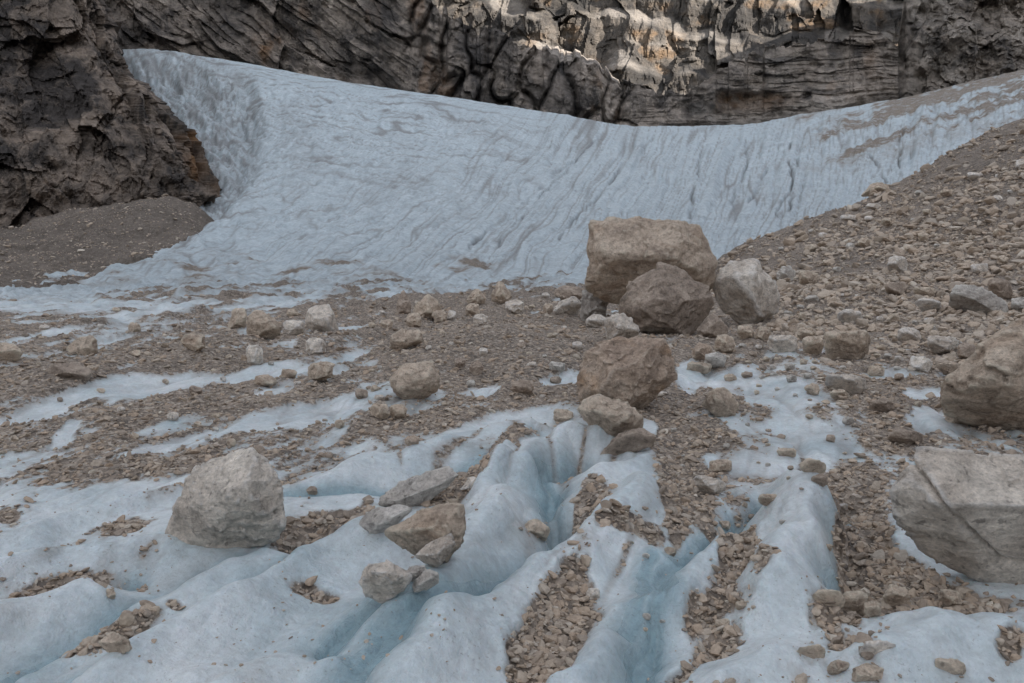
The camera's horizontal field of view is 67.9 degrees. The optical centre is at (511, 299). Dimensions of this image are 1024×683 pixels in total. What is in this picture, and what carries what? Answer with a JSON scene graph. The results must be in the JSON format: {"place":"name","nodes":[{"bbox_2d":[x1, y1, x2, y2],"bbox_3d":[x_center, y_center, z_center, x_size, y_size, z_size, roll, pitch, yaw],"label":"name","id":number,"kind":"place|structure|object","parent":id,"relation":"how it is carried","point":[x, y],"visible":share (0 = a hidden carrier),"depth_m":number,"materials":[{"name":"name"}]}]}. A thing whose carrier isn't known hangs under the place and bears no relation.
{"place":"outdoors","nodes":[
{"label":"outdoors","id":0,"kind":"place"},
{"bbox_2d":[0,196,213,287],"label":"moraine","id":1,"kind":"structure","parent":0,"point":[95,252],"depth_m":95.68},
{"bbox_2d":[0,194,212,284],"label":"rubble","id":2,"kind":"object","parent":1,"relation":"on","point":[81,250],"visible":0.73,"depth_m":93.17,"materials":[{"name":"stone"}]},
{"bbox_2d":[0,0,221,228],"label":"rock buttress","id":3,"kind":"object","parent":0,"point":[87,120],"visible":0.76,"depth_m":128.13,"materials":[{"name":"stone"}]},
{"bbox_2d":[0,49,1023,682],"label":"glacier","id":4,"kind":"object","parent":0,"point":[330,189],"visible":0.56,"depth_m":7.74,"materials":[{"name":"ice"}]},
{"bbox_2d":[0,342,21,361],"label":"rock","id":5,"kind":"object","parent":4,"relation":"on","point":[10,352],"visible":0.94,"depth_m":11.76,"materials":[{"name":"beige stone"}]},
{"bbox_2d":[47,362,91,380],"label":"rock","id":6,"kind":"object","parent":4,"relation":"on","point":[71,370],"visible":1,"depth_m":9.48,"materials":[{"name":"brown stone"}]},
{"bbox_2d":[66,335,97,354],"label":"boulder","id":7,"kind":"object","parent":4,"relation":"on","point":[86,345],"visible":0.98,"depth_m":13.39,"materials":[{"name":"beige stone"}]},
{"bbox_2d":[98,631,131,653],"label":"rock","id":8,"kind":"object","parent":4,"relation":"on","point":[112,641],"visible":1,"depth_m":2.76,"materials":[{"name":"beige stone"}]},
{"bbox_2d":[181,333,205,351],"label":"rock","id":9,"kind":"object","parent":4,"relation":"on","point":[193,342],"visible":1,"depth_m":12.00,"materials":[{"name":"beige stone"}]},
{"bbox_2d":[165,447,286,548],"bbox_3d":[-1.672,1.173,4.449,0.708,0.630,0.519,0,0,38],"label":"boulder","id":10,"kind":"object","parent":4,"relation":"on","point":[231,499],"visible":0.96,"depth_m":4.30,"materials":[{"name":"stone"}]},
{"bbox_2d":[228,308,246,328],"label":"rock","id":11,"kind":"object","parent":4,"relation":"on","point":[238,318],"visible":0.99,"depth_m":17.55,"materials":[{"name":"beige stone"}]},
{"bbox_2d":[246,345,262,364],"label":"rock","id":12,"kind":"object","parent":4,"relation":"on","point":[254,354],"visible":1,"depth_m":11.54,"materials":[{"name":"stone"}]},
{"bbox_2d":[246,310,281,339],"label":"boulder","id":13,"kind":"object","parent":4,"relation":"on","point":[262,324],"visible":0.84,"depth_m":16.36,"materials":[{"name":"beige stone"}]},
{"bbox_2d":[254,374,276,386],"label":"rock","id":14,"kind":"object","parent":4,"relation":"on","point":[268,380],"visible":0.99,"depth_m":9.88,"materials":[{"name":"beige stone"}]},
{"bbox_2d":[283,320,304,334],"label":"rock","id":15,"kind":"object","parent":4,"relation":"on","point":[295,327],"visible":0.9,"depth_m":16.22,"materials":[{"name":"stone"}]},
{"bbox_2d":[305,337,325,354],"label":"rock","id":16,"kind":"object","parent":4,"relation":"on","point":[314,345],"visible":0.94,"depth_m":12.78,"materials":[{"name":"stone"}]},
{"bbox_2d":[308,361,334,380],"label":"rock","id":17,"kind":"object","parent":4,"relation":"on","point":[320,370],"visible":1,"depth_m":9.94,"materials":[{"name":"beige stone"}]},
{"bbox_2d":[305,304,338,331],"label":"rock","id":18,"kind":"object","parent":4,"relation":"on","point":[321,318],"visible":0.87,"depth_m":16.57,"materials":[{"name":"stone"}]},
{"bbox_2d":[370,403,389,418],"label":"rock","id":19,"kind":"object","parent":4,"relation":"on","point":[379,411],"visible":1,"depth_m":7.69,"materials":[{"name":"beige stone"}]},
{"bbox_2d":[358,559,411,603],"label":"boulder","id":20,"kind":"object","parent":4,"relation":"on","point":[383,582],"visible":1,"depth_m":3.26,"materials":[{"name":"stone"}]},
{"bbox_2d":[359,504,411,533],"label":"rock","id":21,"kind":"object","parent":4,"relation":"on","point":[378,520],"visible":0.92,"depth_m":4.12,"materials":[{"name":"grey stone"}]},
{"bbox_2d":[390,404,407,418],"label":"rock","id":22,"kind":"object","parent":4,"relation":"on","point":[398,411],"visible":0.98,"depth_m":7.76,"materials":[{"name":"beige stone"}]},
{"bbox_2d":[396,290,410,313],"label":"rock","id":23,"kind":"object","parent":4,"relation":"on","point":[403,304],"visible":0.97,"depth_m":22.26,"materials":[{"name":"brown stone"}]},
{"bbox_2d":[389,329,423,349],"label":"rock","id":24,"kind":"object","parent":4,"relation":"on","point":[403,339],"visible":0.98,"depth_m":13.13,"materials":[{"name":"beige stone"}]},
{"bbox_2d":[406,313,421,326],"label":"rock","id":25,"kind":"object","parent":4,"relation":"on","point":[414,319],"visible":0.98,"depth_m":17.95,"materials":[{"name":"beige stone"}]},
{"bbox_2d":[389,360,439,399],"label":"boulder","id":26,"kind":"object","parent":4,"relation":"on","point":[419,380],"visible":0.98,"depth_m":8.84,"materials":[{"name":"beige stone"}]},
{"bbox_2d":[407,565,426,581],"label":"rock","id":27,"kind":"object","parent":4,"relation":"on","point":[415,571],"visible":0.73,"depth_m":3.39,"materials":[{"name":"grey stone"}]},
{"bbox_2d":[378,466,457,506],"bbox_3d":[-0.647,1.282,5.173,0.518,0.303,0.342,0,0,-16],"label":"rock","id":28,"kind":"object","parent":4,"relation":"on","point":[415,490],"visible":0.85,"depth_m":5.07,"materials":[{"name":"grey stone"}]},
{"bbox_2d":[384,503,465,566],"bbox_3d":[-0.423,1.154,3.730,0.406,0.332,0.328,0,0,0],"label":"boulder","id":29,"kind":"object","parent":4,"relation":"on","point":[416,532],"visible":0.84,"depth_m":3.65,"materials":[{"name":"beige stone"}]},
{"bbox_2d":[412,569,438,591],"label":"rock","id":30,"kind":"object","parent":4,"relation":"on","point":[426,579],"visible":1,"depth_m":3.31,"materials":[{"name":"grey stone"}]},
{"bbox_2d":[413,294,440,318],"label":"rock","id":31,"kind":"object","parent":4,"relation":"on","point":[427,305],"visible":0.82,"depth_m":21.46,"materials":[{"name":"beige stone"}]},
{"bbox_2d":[415,533,455,566],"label":"rock","id":32,"kind":"object","parent":4,"relation":"on","point":[436,552],"visible":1,"depth_m":3.51,"materials":[{"name":"stone"}]},
{"bbox_2d":[465,303,479,315],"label":"rock","id":33,"kind":"object","parent":4,"relation":"on","point":[472,308],"visible":0.92,"depth_m":23.01,"materials":[{"name":"beige stone"}]},
{"bbox_2d":[467,289,485,304],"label":"rock","id":34,"kind":"object","parent":4,"relation":"on","point":[476,296],"visible":0.95,"depth_m":28.02,"materials":[{"name":"beige stone"}]},
{"bbox_2d":[469,361,483,374],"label":"rock","id":35,"kind":"object","parent":4,"relation":"on","point":[476,368],"visible":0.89,"depth_m":10.35,"materials":[{"name":"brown stone"}]},
{"bbox_2d":[473,314,487,325],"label":"rock","id":36,"kind":"object","parent":4,"relation":"on","point":[480,319],"visible":0.88,"depth_m":13.98,"materials":[{"name":"stone"}]},
{"bbox_2d":[491,281,511,303],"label":"rock","id":37,"kind":"object","parent":4,"relation":"on","point":[501,293],"visible":0.91,"depth_m":29.89,"materials":[{"name":"beige stone"}]},
{"bbox_2d":[505,299,523,313],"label":"rock","id":38,"kind":"object","parent":4,"relation":"on","point":[515,306],"visible":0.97,"depth_m":23.34,"materials":[{"name":"stone"}]},
{"bbox_2d":[511,379,533,395],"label":"rock","id":39,"kind":"object","parent":4,"relation":"on","point":[523,386],"visible":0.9,"depth_m":9.06,"materials":[{"name":"brown stone"}]},
{"bbox_2d":[525,519,549,540],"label":"rock","id":40,"kind":"object","parent":4,"relation":"on","point":[538,528],"visible":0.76,"depth_m":4.69,"materials":[{"name":"beige stone"}]},
{"bbox_2d":[553,409,572,421],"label":"rock","id":41,"kind":"object","parent":4,"relation":"on","point":[561,415],"visible":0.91,"depth_m":7.83,"materials":[{"name":"beige stone"}]},
{"bbox_2d":[553,296,580,314],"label":"rock","id":42,"kind":"object","parent":4,"relation":"on","point":[571,305],"visible":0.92,"depth_m":21.43,"materials":[{"name":"stone"}]},
{"bbox_2d":[554,285,583,299],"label":"rock","id":43,"kind":"object","parent":4,"relation":"on","point":[563,292],"visible":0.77,"depth_m":30.45,"materials":[{"name":"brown stone"}]},
{"bbox_2d":[580,290,607,320],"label":"rock","id":44,"kind":"object","parent":4,"relation":"on","point":[590,304],"visible":0.65,"depth_m":20.26,"materials":[{"name":"grey stone"}]},
{"bbox_2d":[585,314,604,326],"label":"rock","id":45,"kind":"object","parent":4,"relation":"on","point":[593,320],"visible":0.9,"depth_m":16.94,"materials":[{"name":"stone"}]},
{"bbox_2d":[577,394,643,436],"bbox_3d":[0.850,1.013,6.600,0.574,0.402,0.501,0,0,0],"label":"boulder","id":46,"kind":"object","parent":4,"relation":"on","point":[612,417],"visible":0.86,"depth_m":6.47,"materials":[{"name":"beige stone"}]},
{"bbox_2d":[604,313,639,339],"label":"rock","id":47,"kind":"object","parent":4,"relation":"on","point":[621,324],"visible":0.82,"depth_m":13.96,"materials":[{"name":"stone"}]},
{"bbox_2d":[576,336,677,409],"bbox_3d":[1.219,0.809,8.102,1.087,0.854,0.988,0,0,0],"label":"boulder","id":48,"kind":"object","parent":4,"relation":"on","point":[638,373],"visible":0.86,"depth_m":7.85,"materials":[{"name":"stone"}]},
{"bbox_2d":[600,428,655,455],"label":"rock","id":49,"kind":"object","parent":4,"relation":"on","point":[636,440],"visible":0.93,"depth_m":6.28,"materials":[{"name":"brown stone"}]},
{"bbox_2d":[585,216,717,303],"bbox_3d":[3.557,-1.013,19.706,3.410,2.238,2.691,0,0,0],"label":"boulder","id":50,"kind":"object","parent":4,"relation":"on","point":[621,253],"visible":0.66,"depth_m":18.89,"materials":[{"name":"beige stone"}]},
{"bbox_2d":[618,262,714,335],"bbox_3d":[3.234,0.030,16.004,2.109,1.663,1.564,0,0,-34],"label":"boulder","id":51,"kind":"object","parent":4,"relation":"on","point":[663,297],"visible":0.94,"depth_m":15.46,"materials":[{"name":"brown stone"}]},
{"bbox_2d":[687,361,711,373],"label":"rock","id":52,"kind":"object","parent":4,"relation":"on","point":[702,367],"visible":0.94,"depth_m":11.30,"materials":[{"name":"beige stone"}]},
{"bbox_2d":[692,342,712,359],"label":"rock","id":53,"kind":"object","parent":4,"relation":"on","point":[700,350],"visible":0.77,"depth_m":12.09,"materials":[{"name":"stone"}]},
{"bbox_2d":[693,475,725,494],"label":"rock","id":54,"kind":"object","parent":4,"relation":"on","point":[708,485],"visible":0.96,"depth_m":5.20,"materials":[{"name":"stone"}]},
{"bbox_2d":[697,313,727,337],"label":"rock","id":55,"kind":"object","parent":4,"relation":"on","point":[713,325],"visible":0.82,"depth_m":14.84,"materials":[{"name":"brown stone"}]},
{"bbox_2d":[704,351,725,367],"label":"rock","id":56,"kind":"object","parent":4,"relation":"on","point":[716,359],"visible":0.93,"depth_m":11.38,"materials":[{"name":"grey stone"}]},
{"bbox_2d":[702,387,738,416],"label":"rock","id":57,"kind":"object","parent":4,"relation":"on","point":[720,402],"visible":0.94,"depth_m":7.82,"materials":[{"name":"beige stone"}]},
{"bbox_2d":[709,459,731,472],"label":"rock","id":58,"kind":"object","parent":4,"relation":"on","point":[719,465],"visible":0.93,"depth_m":5.84,"materials":[{"name":"beige stone"}]},
{"bbox_2d":[714,334,734,352],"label":"rock","id":59,"kind":"object","parent":4,"relation":"on","point":[724,343],"visible":0.96,"depth_m":12.89,"materials":[{"name":"beige stone"}]},
{"bbox_2d":[737,325,754,338],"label":"rock","id":60,"kind":"object","parent":4,"relation":"on","point":[744,332],"visible":0.94,"depth_m":14.66,"materials":[{"name":"beige stone"}]},
{"bbox_2d":[755,326,770,339],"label":"rock","id":61,"kind":"object","parent":4,"relation":"on","point":[762,333],"visible":0.86,"depth_m":14.50,"materials":[{"name":"beige stone"}]},
{"bbox_2d":[758,494,776,505],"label":"rock","id":62,"kind":"object","parent":4,"relation":"on","point":[765,499],"visible":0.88,"depth_m":4.57,"materials":[{"name":"beige stone"}]},
{"bbox_2d":[777,448,795,456],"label":"rock","id":63,"kind":"object","parent":4,"relation":"on","point":[790,452],"visible":0.99,"depth_m":6.19,"materials":[{"name":"beige stone"}]},
{"bbox_2d":[797,644,825,658],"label":"rock","id":64,"kind":"object","parent":4,"relation":"on","point":[815,651],"visible":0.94,"depth_m":2.98,"materials":[{"name":"beige stone"}]},
{"bbox_2d":[799,458,825,472],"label":"rock","id":65,"kind":"object","parent":4,"relation":"on","point":[811,465],"visible":0.98,"depth_m":4.64,"materials":[{"name":"beige stone"}]},
{"bbox_2d":[802,336,823,354],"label":"rock","id":66,"kind":"object","parent":4,"relation":"on","point":[813,344],"visible":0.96,"depth_m":13.14,"materials":[{"name":"beige stone"}]},
{"bbox_2d":[811,473,827,486],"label":"rock","id":67,"kind":"object","parent":4,"relation":"on","point":[820,479],"visible":0.97,"depth_m":4.53,"materials":[{"name":"brown stone"}]},
{"bbox_2d":[812,589,845,608],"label":"rock","id":68,"kind":"object","parent":4,"relation":"on","point":[823,596],"visible":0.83,"depth_m":3.36,"materials":[{"name":"beige stone"}]},
{"bbox_2d":[827,659,848,674],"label":"rock","id":69,"kind":"object","parent":4,"relation":"on","point":[836,667],"visible":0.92,"depth_m":2.88,"materials":[{"name":"beige stone"}]},
{"bbox_2d":[825,374,865,393],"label":"rock","id":70,"kind":"object","parent":4,"relation":"on","point":[852,384],"visible":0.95,"depth_m":9.20,"materials":[{"name":"stone"}]},
{"bbox_2d":[842,591,867,615],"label":"rock","id":71,"kind":"object","parent":4,"relation":"on","point":[855,600],"visible":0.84,"depth_m":3.38,"materials":[{"name":"beige stone"}]},
{"bbox_2d":[851,663,883,681],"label":"rock","id":72,"kind":"object","parent":4,"relation":"on","point":[866,672],"visible":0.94,"depth_m":2.79,"materials":[{"name":"beige stone"}]},
{"bbox_2d":[864,601,881,616],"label":"rock","id":73,"kind":"object","parent":4,"relation":"on","point":[872,608],"visible":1,"depth_m":3.26,"materials":[{"name":"beige stone"}]},
{"bbox_2d":[859,640,895,657],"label":"rock","id":74,"kind":"object","parent":4,"relation":"on","point":[874,647],"visible":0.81,"depth_m":2.86,"materials":[{"name":"stone"}]},
{"bbox_2d":[869,398,894,411],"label":"rock","id":75,"kind":"object","parent":4,"relation":"on","point":[883,405],"visible":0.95,"depth_m":7.98,"materials":[{"name":"brown stone"}]},
{"bbox_2d":[883,584,910,606],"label":"rock","id":76,"kind":"object","parent":4,"relation":"on","point":[894,595],"visible":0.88,"depth_m":3.62,"materials":[{"name":"beige stone"}]},
{"bbox_2d":[887,429,923,444],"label":"rock","id":77,"kind":"object","parent":4,"relation":"on","point":[902,436],"visible":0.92,"depth_m":6.61,"materials":[{"name":"brown stone"}]},
{"bbox_2d":[897,327,920,340],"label":"rock","id":78,"kind":"object","parent":4,"relation":"on","point":[906,333],"visible":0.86,"depth_m":14.66,"materials":[{"name":"stone"}]},
{"bbox_2d":[909,356,932,371],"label":"rock","id":79,"kind":"object","parent":4,"relation":"on","point":[922,363],"visible":0.87,"depth_m":11.28,"materials":[{"name":"stone"}]},
{"bbox_2d":[927,335,958,353],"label":"rock","id":80,"kind":"object","parent":4,"relation":"on","point":[937,344],"visible":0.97,"depth_m":13.21,"materials":[{"name":"stone"}]},
{"bbox_2d":[935,361,958,375],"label":"rock","id":81,"kind":"object","parent":4,"relation":"on","point":[946,368],"visible":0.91,"depth_m":11.21,"materials":[{"name":"stone"}]},
{"bbox_2d":[938,589,961,606],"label":"rock","id":82,"kind":"object","parent":4,"relation":"on","point":[948,598],"visible":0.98,"depth_m":3.57,"materials":[{"name":"beige stone"}]},
{"bbox_2d":[935,658,965,674],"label":"rock","id":83,"kind":"object","parent":4,"relation":"on","point":[953,666],"visible":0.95,"depth_m":2.80,"materials":[{"name":"beige stone"}]},
{"bbox_2d":[889,446,1023,583],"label":"boulder","id":84,"kind":"object","parent":4,"relation":"on","point":[960,511],"visible":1,"depth_m":3.67,"materials":[{"name":"stone"}]},
{"bbox_2d":[957,342,975,358],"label":"rock","id":85,"kind":"object","parent":4,"relation":"on","point":[965,350],"visible":0.75,"depth_m":12.39,"materials":[{"name":"brown stone"}]},
{"bbox_2d":[940,319,1023,429],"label":"boulder","id":86,"kind":"object","parent":4,"relation":"on","point":[983,383],"visible":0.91,"depth_m":7.01,"materials":[{"name":"beige stone"}]},
{"bbox_2d":[0,442,1023,682],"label":"gravel","id":87,"kind":"structure","parent":0,"point":[542,652],"depth_m":3.83,"materials":[{"name":"gravel"}]},
{"bbox_2d":[0,284,1023,472],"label":"gravel","id":88,"kind":"structure","parent":0,"point":[880,423],"depth_m":8.72,"materials":[{"name":"gravel"}]},
{"bbox_2d":[104,0,1023,126],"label":"cliff","id":89,"kind":"structure","parent":0,"point":[422,46],"depth_m":277.34,"materials":[{"name":"stone"}]},
{"bbox_2d":[432,0,903,94],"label":"mountain wall","id":90,"kind":"structure","parent":0,"point":[659,47],"depth_m":363.13,"materials":[{"name":"stone"}]},
{"bbox_2d":[713,118,1023,378],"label":"scree slope","id":91,"kind":"structure","parent":0,"point":[975,160],"depth_m":39.05,"materials":[{"name":"gravel"}]},
{"bbox_2d":[712,258,779,324],"bbox_3d":[6.018,-0.185,19.641,1.970,1.794,1.399,0,0,-42],"label":"boulder","id":92,"kind":"object","parent":91,"relation":"on","point":[746,291],"visible":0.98,"depth_m":19.14,"materials":[{"name":"stone"}]},
{"bbox_2d":[767,335,797,352],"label":"rock","id":93,"kind":"object","parent":91,"relation":"on","point":[781,343],"visible":0.98,"depth_m":13.27,"materials":[{"name":"stone"}]},
{"bbox_2d":[777,266,795,280],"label":"rock","id":94,"kind":"object","parent":91,"relation":"on","point":[786,272],"visible":0.82,"depth_m":31.86,"materials":[{"name":"grey stone"}]},
{"bbox_2d":[797,327,815,338],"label":"rock","id":95,"kind":"object","parent":91,"relation":"on","point":[802,333],"visible":0.7,"depth_m":15.03,"materials":[{"name":"beige stone"}]},
{"bbox_2d":[798,270,819,284],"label":"rock","id":96,"kind":"object","parent":91,"relation":"on","point":[807,277],"visible":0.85,"depth_m":28.80,"materials":[{"name":"beige stone"}]},
{"bbox_2d":[824,329,870,359],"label":"rock","id":97,"kind":"object","parent":91,"relation":"on","point":[854,344],"visible":0.9,"depth_m":12.47,"materials":[{"name":"beige stone"}]},
{"bbox_2d":[837,309,862,322],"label":"rock","id":98,"kind":"object","parent":91,"relation":"on","point":[847,315],"visible":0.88,"depth_m":17.92,"materials":[{"name":"stone"}]},
{"bbox_2d":[710,118,1023,366],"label":"rubble","id":99,"kind":"object","parent":91,"relation":"on","point":[925,327],"visible":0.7,"depth_m":29.73,"materials":[{"name":"stone"}]},
{"bbox_2d":[861,182,887,196],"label":"boulder","id":100,"kind":"object","parent":91,"relation":"on","point":[879,186],"visible":0.58,"depth_m":49.48,"materials":[{"name":"beige stone"}]},
{"bbox_2d":[868,365,884,375],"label":"rock","id":101,"kind":"object","parent":91,"relation":"on","point":[875,370],"visible":0.98,"depth_m":11.10,"materials":[{"name":"beige stone"}]},
{"bbox_2d":[884,281,907,295],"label":"rock","id":102,"kind":"object","parent":91,"relation":"on","point":[897,288],"visible":0.87,"depth_m":22.70,"materials":[{"name":"brown stone"}]},
{"bbox_2d":[887,256,907,271],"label":"rock","id":103,"kind":"object","parent":91,"relation":"on","point":[898,263],"visible":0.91,"depth_m":27.03,"materials":[{"name":"stone"}]},
{"bbox_2d":[914,287,936,296],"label":"rock","id":104,"kind":"object","parent":91,"relation":"on","point":[928,291],"visible":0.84,"depth_m":22.19,"materials":[{"name":"beige stone"}]},
{"bbox_2d":[915,298,941,311],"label":"rock","id":105,"kind":"object","parent":91,"relation":"on","point":[923,304],"visible":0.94,"depth_m":19.66,"materials":[{"name":"stone"}]},
{"bbox_2d":[949,284,1008,313],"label":"boulder","id":106,"kind":"object","parent":91,"relation":"on","point":[965,298],"visible":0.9,"depth_m":18.61,"materials":[{"name":"grey stone"}]},
{"bbox_2d":[987,278,1012,298],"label":"rock","id":107,"kind":"object","parent":91,"relation":"on","point":[1000,288],"visible":0.87,"depth_m":20.72,"materials":[{"name":"brown stone"}]},
{"bbox_2d":[1011,297,1023,310],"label":"rock","id":108,"kind":"object","parent":91,"relation":"on","point":[1017,304],"visible":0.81,"depth_m":18.57,"materials":[{"name":"grey stone"}]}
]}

